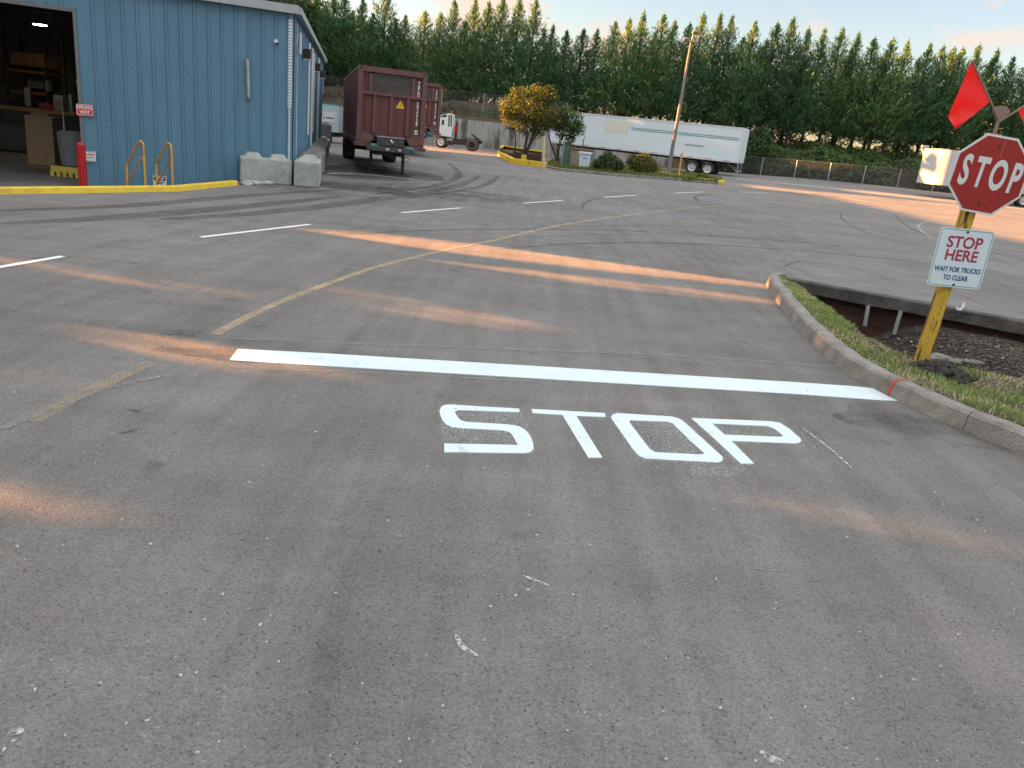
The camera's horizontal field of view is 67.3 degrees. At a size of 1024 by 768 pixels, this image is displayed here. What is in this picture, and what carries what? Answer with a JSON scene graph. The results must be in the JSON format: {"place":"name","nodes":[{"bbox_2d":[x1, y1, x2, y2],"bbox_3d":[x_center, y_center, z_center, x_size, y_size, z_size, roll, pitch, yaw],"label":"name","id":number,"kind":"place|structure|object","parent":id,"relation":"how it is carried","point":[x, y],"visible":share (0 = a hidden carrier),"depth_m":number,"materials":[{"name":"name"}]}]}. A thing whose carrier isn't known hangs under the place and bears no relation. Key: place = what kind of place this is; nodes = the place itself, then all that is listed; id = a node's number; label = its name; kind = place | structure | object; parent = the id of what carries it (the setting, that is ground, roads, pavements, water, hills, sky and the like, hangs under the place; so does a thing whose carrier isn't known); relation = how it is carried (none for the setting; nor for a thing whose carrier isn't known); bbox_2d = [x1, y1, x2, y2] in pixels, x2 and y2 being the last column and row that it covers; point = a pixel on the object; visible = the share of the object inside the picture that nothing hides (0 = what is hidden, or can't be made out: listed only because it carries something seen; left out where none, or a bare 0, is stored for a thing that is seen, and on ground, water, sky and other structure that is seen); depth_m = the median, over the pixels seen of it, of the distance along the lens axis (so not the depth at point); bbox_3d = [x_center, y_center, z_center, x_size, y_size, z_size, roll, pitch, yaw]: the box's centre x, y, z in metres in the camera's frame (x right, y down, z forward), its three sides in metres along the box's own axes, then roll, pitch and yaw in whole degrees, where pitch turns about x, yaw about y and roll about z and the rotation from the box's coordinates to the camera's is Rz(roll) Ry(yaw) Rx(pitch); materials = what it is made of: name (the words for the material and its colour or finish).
{"place":"outdoors","nodes":[
{"label":"outdoors","id":0,"kind":"place"},
{"bbox_2d":[0,149,78,186],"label":"pavement","id":1,"kind":"structure","parent":0,"point":[16,170],"depth_m":20.07,"materials":[{"name":"concrete"}]},
{"bbox_2d":[2,33,66,106],"bbox_3d":[-16.624,-10.360,27.357,2.111,3.958,0.980,6,18,0],"label":"steel rack","id":2,"kind":"object","parent":1,"relation":"on","point":[62,72],"visible":0.59,"depth_m":26.80,"materials":[{"name":"metal"}]},
{"bbox_2d":[9,51,59,69],"bbox_3d":[-16.706,-11.330,26.969,1.231,0.434,0.850,6,18,0],"label":"timber crate","id":3,"kind":"object","parent":2,"relation":"on","point":[27,59],"visible":1,"depth_m":26.60,"materials":[{"name":"brown wood"}]},
{"bbox_2d":[0,104,79,151],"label":"storage platform","id":4,"kind":"structure","parent":1,"relation":"on","point":[12,131],"depth_m":25.64,"materials":[{"name":"brown wood"}]},
{"bbox_2d":[24,112,61,168],"bbox_3d":[-13.338,-6.949,21.968,0.740,1.505,0.620,3,18,-8],"label":"cardboard box","id":5,"kind":"object","parent":1,"relation":"on","point":[41,129],"visible":0.8,"depth_m":21.71,"materials":[{"name":"brown cardboard"}]},
{"bbox_2d":[50,164,77,177],"bbox_3d":[-11.700,-5.704,20.731,1.030,0.335,0.820,4,18,-5],"label":"spill pallet","id":6,"kind":"object","parent":1,"relation":"on","point":[59,170],"visible":0.33,"depth_m":20.33,"materials":[{"name":"yellow plastic"}]},
{"bbox_2d":[56,108,80,166],"bbox_3d":[-11.688,-6.557,20.456,0.740,1.450,0.740,6,18,0],"label":"drum","id":7,"kind":"object","parent":6,"relation":"on","point":[67,141],"visible":0.73,"depth_m":20.26,"materials":[{"name":"grey plastic"}]},
{"bbox_2d":[76,142,87,185],"bbox_3d":[-9.269,-4.603,16.604,0.170,1.190,0.170,6,18,0],"label":"bollard","id":8,"kind":"object","parent":1,"relation":"on","point":[81,162],"visible":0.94,"depth_m":16.51,"materials":[{"name":"metal"}]},
{"bbox_2d":[0,180,237,193],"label":"yellow curb","id":9,"kind":"structure","parent":1,"relation":"on","point":[89,189],"depth_m":14.32,"materials":[{"name":"paint"}]},
{"bbox_2d":[0,0,326,185],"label":"blue warehouse","id":10,"kind":"structure","parent":1,"relation":"on","point":[211,90],"depth_m":18.57,"materials":[{"name":"metal"}]},
{"bbox_2d":[0,137,1023,767],"bbox_3d":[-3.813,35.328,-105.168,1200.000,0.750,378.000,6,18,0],"label":"asphalt road","id":11,"kind":"structure","parent":0,"point":[392,329],"depth_m":4.14,"materials":[{"name":"asphalt"}]},
{"bbox_2d":[239,151,291,184],"bbox_3d":[-6.158,-5.396,19.235,1.222,0.716,0.619,-1,19,-22],"label":"barrier block","id":12,"kind":"object","parent":11,"relation":"on","point":[274,168],"depth_m":18.98,"materials":[{"name":"concrete"}]},
{"bbox_2d":[294,154,321,187],"bbox_3d":[-5.305,-5.577,20.039,0.621,0.734,1.838,2,18,-13],"label":"barrier block","id":13,"kind":"object","parent":11,"relation":"on","point":[307,170],"depth_m":19.23,"materials":[{"name":"concrete"}]},
{"bbox_2d":[322,102,342,142],"bbox_3d":[-14.142,-17.427,50.800,6.060,2.498,2.460,6,18,0],"label":"recycling trailer","id":14,"kind":"object","parent":11,"relation":"on","point":[332,114],"visible":0.02,"depth_m":49.56,"materials":[{"name":"blue"}]},
{"bbox_2d":[340,133,425,174],"bbox_3d":[-5.557,-9.615,31.477,2.437,1.272,11.609,1,19,-15],"label":"container chassis","id":15,"kind":"object","parent":11,"relation":"on","point":[389,149],"visible":1,"depth_m":26.59,"materials":[{"name":"metal"}]},
{"bbox_2d":[342,65,427,147],"bbox_3d":[-5.401,-11.115,31.011,2.279,2.409,11.361,1,19,-15],"label":"shipping container","id":16,"kind":"object","parent":15,"relation":"on","point":[381,101],"visible":0.98,"depth_m":26.00,"materials":[{"name":"red metal"}]},
{"bbox_2d":[424,127,440,138],"bbox_3d":[-6.812,-15.596,48.819,2.620,1.651,12.483,1,19,-15],"label":"container chassis","id":17,"kind":"object","parent":11,"relation":"on","point":[428,134],"visible":0.04,"depth_m":43.20,"materials":[{"name":"metal"}]},
{"bbox_2d":[425,83,442,132],"bbox_3d":[-6.628,-17.362,48.269,2.450,2.590,12.216,1,19,-15],"label":"shipping container","id":18,"kind":"object","parent":17,"relation":"on","point":[433,107],"visible":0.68,"depth_m":43.00,"materials":[{"name":"red metal"}]},
{"bbox_2d":[435,111,482,150],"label":"yard tractor","id":19,"kind":"object","parent":11,"relation":"on","point":[448,128],"visible":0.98,"depth_m":65.82,"materials":[{"name":"white metal"}]},
{"bbox_2d":[2,249,1023,762],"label":"loose grit","id":20,"kind":"object","parent":11,"relation":"on","point":[426,655],"visible":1,"depth_m":2.87,"materials":[{"name":"gravel"}]},
{"bbox_2d":[497,151,546,167],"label":"yellow planter kerb","id":21,"kind":"structure","parent":11,"relation":"on","point":[508,158],"depth_m":47.91,"materials":[{"name":"paint"}]},
{"bbox_2d":[500,145,545,161],"bbox_3d":[0.724,-18.132,60.767,3.944,0.830,17.792,6,18,0],"label":"tree planter","id":22,"kind":"object","parent":11,"relation":"on","point":[533,155],"visible":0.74,"depth_m":56.99,"materials":[{"name":"yellow paint"}]},
{"bbox_2d":[498,81,564,152],"bbox_3d":[1.520,-18.418,54.091,5.218,5.404,2.992,6,18,0],"label":"autumn tree","id":23,"kind":"object","parent":22,"relation":"in","point":[534,116],"visible":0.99,"depth_m":53.63,"materials":[{"name":"yellow plant"}]},
{"bbox_2d":[424,118,668,167],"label":"retaining wall","id":24,"kind":"structure","parent":11,"relation":"on","point":[493,135],"depth_m":72.72,"materials":[{"name":"concrete"}]},
{"bbox_2d":[571,162,690,181],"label":"planted island","id":25,"kind":"structure","parent":11,"relation":"on","point":[686,180],"depth_m":47.70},
{"bbox_2d":[548,104,586,161],"bbox_3d":[3.833,-17.773,54.745,2.851,4.075,2.132,6,18,0],"label":"tree","id":26,"kind":"object","parent":25,"relation":"on","point":[574,127],"visible":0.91,"depth_m":54.32,"materials":[{"name":"green plant"}]},
{"bbox_2d":[591,150,624,170],"bbox_3d":[5.918,-13.495,47.092,2.098,1.534,1.518,6,18,0],"label":"round shrub","id":27,"kind":"object","parent":25,"relation":"on","point":[614,163],"visible":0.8,"depth_m":46.85,"materials":[{"name":"plant"}]},
{"bbox_2d":[547,157,721,181],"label":"island grass","id":28,"kind":"structure","parent":25,"relation":"on","point":[553,162],"depth_m":48.35,"materials":[{"name":"plant"}]},
{"bbox_2d":[625,153,659,172],"bbox_3d":[8.581,-14.380,50.491,2.316,1.577,1.664,6,18,0],"label":"round shrub","id":29,"kind":"object","parent":25,"relation":"on","point":[643,162],"visible":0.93,"depth_m":50.27,"materials":[{"name":"plant"}]},
{"bbox_2d":[666,30,702,172],"bbox_3d":[11.694,-19.147,52.828,1.270,9.442,0.480,6,18,0],"label":"light pole","id":30,"kind":"object","parent":25,"relation":"on","point":[685,39],"visible":0.83,"depth_m":52.72,"materials":[{"name":"brown wood"}]},
{"bbox_2d":[547,165,717,184],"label":"island kerb","id":31,"kind":"structure","parent":11,"relation":"on","point":[621,175],"depth_m":46.33,"materials":[{"name":"concrete"}]},
{"bbox_2d":[550,111,749,173],"bbox_3d":[11.240,-20.298,65.003,16.332,3.883,2.678,14,19,22],"label":"semi trailer","id":32,"kind":"object","parent":11,"relation":"on","point":[696,144],"visible":0.95,"depth_m":62.97,"materials":[{"name":"white metal"}]},
{"bbox_2d":[736,156,949,193],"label":"chain link fence","id":33,"kind":"object","parent":11,"relation":"on","point":[837,172],"visible":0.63,"depth_m":65.54,"materials":[{"name":"grey"}]},
{"bbox_2d":[766,273,1023,454],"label":"concrete kerb","id":34,"kind":"structure","parent":11,"relation":"on","point":[841,355],"depth_m":6.54,"materials":[{"name":"grey"}]},
{"bbox_2d":[786,277,1023,342],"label":"retaining edge","id":35,"kind":"object","parent":11,"relation":"on","point":[872,314],"visible":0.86,"depth_m":11.89,"materials":[{"name":"concrete"}]},
{"bbox_2d":[916,145,1023,206],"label":"fluted trailer","id":36,"kind":"object","parent":11,"relation":"on","point":[936,166],"visible":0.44,"depth_m":53.56,"materials":[{"name":"metal"}]},
{"bbox_2d":[322,86,951,192],"bbox_3d":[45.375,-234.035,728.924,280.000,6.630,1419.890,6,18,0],"label":"hillside","id":37,"kind":"structure","parent":0,"point":[484,117],"depth_m":73.67,"materials":[{"name":"plant"}]},
{"bbox_2d":[305,0,338,85],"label":"cypress tree","id":38,"kind":"object","parent":37,"relation":"on","point":[316,7],"visible":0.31,"depth_m":76.40,"materials":[{"name":"green plant"}]},
{"bbox_2d":[314,0,352,85],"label":"cypress tree","id":39,"kind":"object","parent":37,"relation":"on","point":[332,3],"visible":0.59,"depth_m":76.19,"materials":[{"name":"green plant"}]},
{"bbox_2d":[318,0,364,86],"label":"cypress tree","id":40,"kind":"object","parent":37,"relation":"on","point":[347,13],"visible":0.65,"depth_m":75.98,"materials":[{"name":"green plant"}]},
{"bbox_2d":[331,0,388,86],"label":"cypress tree","id":41,"kind":"object","parent":37,"relation":"on","point":[361,11],"visible":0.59,"depth_m":76.08,"materials":[{"name":"green plant"}]},
{"bbox_2d":[344,10,394,74],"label":"cypress tree","id":42,"kind":"object","parent":37,"relation":"on","point":[372,18],"visible":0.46,"depth_m":76.49,"materials":[{"name":"green plant"}]},
{"bbox_2d":[353,0,415,70],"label":"cypress tree","id":43,"kind":"object","parent":37,"relation":"on","point":[385,13],"visible":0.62,"depth_m":76.73,"materials":[{"name":"green plant"}]},
{"bbox_2d":[369,16,420,71],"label":"cypress tree","id":44,"kind":"object","parent":37,"relation":"on","point":[395,35],"visible":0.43,"depth_m":77.34,"materials":[{"name":"green plant"}]},
{"bbox_2d":[382,15,428,71],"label":"cypress tree","id":45,"kind":"object","parent":37,"relation":"on","point":[404,37],"visible":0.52,"depth_m":77.62,"materials":[{"name":"green plant"}]},
{"bbox_2d":[390,9,445,82],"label":"cypress tree","id":46,"kind":"object","parent":37,"relation":"on","point":[423,29],"visible":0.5,"depth_m":78.04,"materials":[{"name":"green plant"}]},
{"bbox_2d":[414,12,459,92],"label":"cypress tree","id":47,"kind":"object","parent":37,"relation":"on","point":[439,19],"visible":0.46,"depth_m":77.77,"materials":[{"name":"green plant"}]},
{"bbox_2d":[323,77,567,115],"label":"chain link fence","id":48,"kind":"object","parent":37,"relation":"on","point":[483,100],"visible":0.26,"depth_m":73.61,"materials":[{"name":"grey"}]},
{"bbox_2d":[419,0,478,99],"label":"cypress tree","id":49,"kind":"object","parent":37,"relation":"on","point":[453,27],"visible":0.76,"depth_m":76.80,"materials":[{"name":"green plant"}]},
{"bbox_2d":[425,19,495,100],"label":"cypress tree","id":50,"kind":"object","parent":37,"relation":"on","point":[462,33],"visible":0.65,"depth_m":77.08,"materials":[{"name":"green plant"}]},
{"bbox_2d":[442,0,490,101],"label":"cypress tree","id":51,"kind":"object","parent":37,"relation":"on","point":[473,21],"visible":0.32,"depth_m":77.79,"materials":[{"name":"green plant"}]},
{"bbox_2d":[453,1,519,102],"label":"cypress tree","id":52,"kind":"object","parent":37,"relation":"on","point":[487,32],"visible":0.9,"depth_m":76.62,"materials":[{"name":"green plant"}]},
{"bbox_2d":[472,0,527,104],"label":"cypress tree","id":53,"kind":"object","parent":37,"relation":"on","point":[502,7],"visible":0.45,"depth_m":77.60,"materials":[{"name":"green plant"}]},
{"bbox_2d":[323,85,698,122],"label":"bank scrub","id":54,"kind":"object","parent":37,"relation":"on","point":[444,105],"visible":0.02,"depth_m":73.86,"materials":[{"name":"green plant"}]},
{"bbox_2d":[484,0,538,106],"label":"cypress tree","id":55,"kind":"object","parent":37,"relation":"on","point":[518,11],"visible":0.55,"depth_m":77.17,"materials":[{"name":"green plant"}]},
{"bbox_2d":[500,0,558,107],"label":"cypress tree","id":56,"kind":"object","parent":37,"relation":"on","point":[534,26],"visible":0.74,"depth_m":76.03,"materials":[{"name":"green plant"}]},
{"bbox_2d":[527,25,571,109],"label":"cypress tree","id":57,"kind":"object","parent":37,"relation":"on","point":[551,38],"visible":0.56,"depth_m":76.32,"materials":[{"name":"green plant"}]},
{"bbox_2d":[533,28,592,110],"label":"cypress tree","id":58,"kind":"object","parent":37,"relation":"on","point":[566,42],"visible":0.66,"depth_m":76.30,"materials":[{"name":"green plant"}]},
{"bbox_2d":[545,28,613,112],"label":"cypress tree","id":59,"kind":"object","parent":37,"relation":"on","point":[583,37],"visible":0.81,"depth_m":76.07,"materials":[{"name":"green plant"}]},
{"bbox_2d":[571,28,614,113],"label":"cypress tree","id":60,"kind":"object","parent":37,"relation":"on","point":[596,38],"visible":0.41,"depth_m":77.00,"materials":[{"name":"green plant"}]},
{"bbox_2d":[580,18,636,114],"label":"cypress tree","id":61,"kind":"object","parent":37,"relation":"on","point":[610,45],"visible":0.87,"depth_m":75.87,"materials":[{"name":"green plant"}]},
{"bbox_2d":[589,17,650,114],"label":"cypress tree","id":62,"kind":"object","parent":37,"relation":"on","point":[628,31],"visible":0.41,"depth_m":76.55,"materials":[{"name":"green plant"}]},
{"bbox_2d":[610,10,664,117],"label":"cypress tree","id":63,"kind":"object","parent":37,"relation":"on","point":[641,30],"visible":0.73,"depth_m":75.43,"materials":[{"name":"green plant"}]},
{"bbox_2d":[618,13,683,119],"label":"cypress tree","id":64,"kind":"object","parent":37,"relation":"on","point":[656,40],"visible":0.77,"depth_m":75.10,"materials":[{"name":"green plant"}]},
{"bbox_2d":[637,18,693,120],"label":"cypress tree","id":65,"kind":"object","parent":37,"relation":"on","point":[674,28],"visible":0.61,"depth_m":75.35,"materials":[{"name":"green plant"}]},
{"bbox_2d":[646,21,716,121],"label":"cypress tree","id":66,"kind":"object","parent":37,"relation":"on","point":[693,112],"visible":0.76,"depth_m":74.89,"materials":[{"name":"green plant"}]},
{"bbox_2d":[665,10,728,122],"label":"cypress tree","id":67,"kind":"object","parent":37,"relation":"on","point":[702,23],"visible":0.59,"depth_m":75.31,"materials":[{"name":"green plant"}]},
{"bbox_2d":[684,10,730,123],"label":"cypress tree","id":68,"kind":"object","parent":37,"relation":"on","point":[717,35],"visible":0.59,"depth_m":75.92,"materials":[{"name":"green plant"}]},
{"bbox_2d":[699,107,733,126],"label":"broad bush","id":69,"kind":"object","parent":37,"relation":"on","point":[720,119],"visible":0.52,"depth_m":73.71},
{"bbox_2d":[693,15,743,123],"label":"cypress tree","id":70,"kind":"object","parent":37,"relation":"on","point":[728,37],"visible":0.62,"depth_m":75.56,"materials":[{"name":"green plant"}]},
{"bbox_2d":[701,36,775,126],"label":"cypress tree","id":71,"kind":"object","parent":37,"relation":"on","point":[740,44],"visible":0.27,"depth_m":75.58,"materials":[{"name":"green plant"}]},
{"bbox_2d":[706,19,772,127],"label":"cypress tree","id":72,"kind":"object","parent":37,"relation":"on","point":[748,52],"visible":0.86,"depth_m":74.23,"materials":[{"name":"green plant"}]},
{"bbox_2d":[735,136,771,167],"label":"broad bush","id":73,"kind":"object","parent":37,"relation":"on","point":[755,150],"visible":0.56,"depth_m":69.96,"materials":[{"name":"plant"}]},
{"bbox_2d":[747,126,775,148],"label":"broad bush","id":74,"kind":"object","parent":37,"relation":"on","point":[766,135],"visible":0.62,"depth_m":71.07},
{"bbox_2d":[725,20,803,131],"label":"cypress tree","id":75,"kind":"object","parent":37,"relation":"on","point":[772,54],"visible":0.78,"depth_m":73.83,"materials":[{"name":"green plant"}]},
{"bbox_2d":[747,15,814,140],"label":"cypress tree","id":76,"kind":"object","parent":37,"relation":"on","point":[791,27],"visible":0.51,"depth_m":74.18,"materials":[{"name":"green plant"}]},
{"bbox_2d":[763,26,825,145],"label":"cypress tree","id":77,"kind":"object","parent":37,"relation":"on","point":[807,43],"visible":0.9,"depth_m":73.75,"materials":[{"name":"green plant"}]},
{"bbox_2d":[787,25,843,144],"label":"cypress tree","id":78,"kind":"object","parent":37,"relation":"on","point":[823,37],"visible":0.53,"depth_m":74.40,"materials":[{"name":"green plant"}]},
{"bbox_2d":[793,26,871,144],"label":"cypress tree","id":79,"kind":"object","parent":37,"relation":"on","point":[835,52],"visible":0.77,"depth_m":74.01,"materials":[{"name":"green plant"}]},
{"bbox_2d":[720,131,948,190],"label":"ivy","id":80,"kind":"object","parent":37,"relation":"on","point":[836,152],"visible":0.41,"depth_m":73.31,"materials":[{"name":"green plant"}]},
{"bbox_2d":[720,158,950,191],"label":"dry brush","id":81,"kind":"object","parent":37,"relation":"on","point":[844,171],"visible":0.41,"depth_m":70.87,"materials":[{"name":"brown plant"}]},
{"bbox_2d":[812,49,874,145],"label":"cypress tree","id":82,"kind":"object","parent":37,"relation":"on","point":[836,116],"visible":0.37,"depth_m":74.74,"materials":[{"name":"green plant"}]},
{"bbox_2d":[820,31,872,146],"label":"cypress tree","id":83,"kind":"object","parent":37,"relation":"on","point":[857,42],"visible":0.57,"depth_m":74.32,"materials":[{"name":"green plant"}]},
{"bbox_2d":[820,36,895,148],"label":"cypress tree","id":84,"kind":"object","parent":37,"relation":"on","point":[874,46],"visible":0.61,"depth_m":73.69,"materials":[{"name":"green plant"}]},
{"bbox_2d":[843,61,915,147],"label":"cypress tree","id":85,"kind":"object","parent":37,"relation":"on","point":[875,136],"visible":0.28,"depth_m":73.92,"materials":[{"name":"green plant"}]},
{"bbox_2d":[840,36,923,149],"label":"cypress tree","id":86,"kind":"object","parent":37,"relation":"on","point":[888,56],"visible":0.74,"depth_m":72.90,"materials":[{"name":"green plant"}]},
{"bbox_2d":[864,39,923,155],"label":"cypress tree","id":87,"kind":"object","parent":37,"relation":"on","point":[904,62],"visible":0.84,"depth_m":72.64,"materials":[{"name":"green plant"}]},
{"bbox_2d":[891,43,951,157],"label":"cypress tree","id":88,"kind":"object","parent":37,"relation":"on","point":[924,74],"visible":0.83,"depth_m":72.46,"materials":[{"name":"green plant"}]},
{"bbox_2d":[897,44,960,153],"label":"cypress tree","id":89,"kind":"object","parent":37,"relation":"on","point":[942,56],"visible":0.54,"depth_m":72.98,"materials":[{"name":"green plant"}]},
{"bbox_2d":[911,47,962,151],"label":"cypress tree","id":90,"kind":"object","parent":37,"relation":"on","point":[952,57],"visible":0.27,"depth_m":73.57,"materials":[{"name":"green plant"}]},
{"bbox_2d":[916,45,986,149],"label":"cypress tree","id":91,"kind":"object","parent":37,"relation":"on","point":[962,53],"visible":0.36,"depth_m":73.05,"materials":[{"name":"green plant"}]},
{"bbox_2d":[924,42,999,149],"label":"cypress tree","id":92,"kind":"object","parent":37,"relation":"on","point":[977,60],"visible":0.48,"depth_m":71.97,"materials":[{"name":"green plant"}]},
{"bbox_2d":[949,48,1016,150],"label":"cypress tree","id":93,"kind":"object","parent":37,"relation":"on","point":[990,66],"visible":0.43,"depth_m":72.65,"materials":[{"name":"green plant"}]},
{"bbox_2d":[963,54,1023,146],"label":"cypress tree","id":94,"kind":"object","parent":37,"relation":"on","point":[1011,66],"visible":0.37,"depth_m":72.48,"materials":[{"name":"green plant"}]},
{"bbox_2d":[966,66,1023,145],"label":"cypress tree","id":95,"kind":"object","parent":37,"relation":"on","point":[1011,104],"visible":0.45,"depth_m":72.02,"materials":[{"name":"green plant"}]},
{"bbox_2d":[321,0,1023,155],"label":"sky","id":96,"kind":"structure","parent":0,"point":[996,24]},
{"bbox_2d":[796,289,1023,426],"bbox_3d":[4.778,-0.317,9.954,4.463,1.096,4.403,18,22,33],"label":"bark mulch","id":97,"kind":"object","parent":0,"point":[992,347],"visible":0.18,"depth_m":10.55,"materials":[{"name":"wood"}]},
{"bbox_2d":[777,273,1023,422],"bbox_3d":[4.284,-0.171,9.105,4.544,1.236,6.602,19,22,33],"label":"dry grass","id":98,"kind":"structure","parent":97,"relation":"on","point":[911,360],"depth_m":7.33,"materials":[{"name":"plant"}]},
{"bbox_2d":[778,274,1023,424],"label":"green grass","id":99,"kind":"structure","parent":97,"relation":"on","point":[828,314],"depth_m":7.22,"materials":[{"name":"plant"}]},
{"bbox_2d":[903,358,979,385],"bbox_3d":[4.061,-0.146,7.296,0.696,0.178,0.623,-9,23,-39],"label":"soil mound","id":100,"kind":"object","parent":97,"relation":"on","point":[946,368],"visible":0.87,"depth_m":7.19,"materials":[{"name":"soil"}]},
{"bbox_2d":[930,353,984,365],"bbox_3d":[4.468,-0.264,7.961,0.607,0.120,0.470,6,18,0],"label":"broken slab","id":101,"kind":"object","parent":97,"relation":"on","point":[950,360],"depth_m":7.81,"materials":[{"name":"concrete"}]},
{"bbox_2d":[914,60,1023,361],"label":"stop sign post","id":102,"kind":"object","parent":97,"relation":"on","point":[986,177],"visible":1,"depth_m":7.13,"materials":[{"name":"metal"}]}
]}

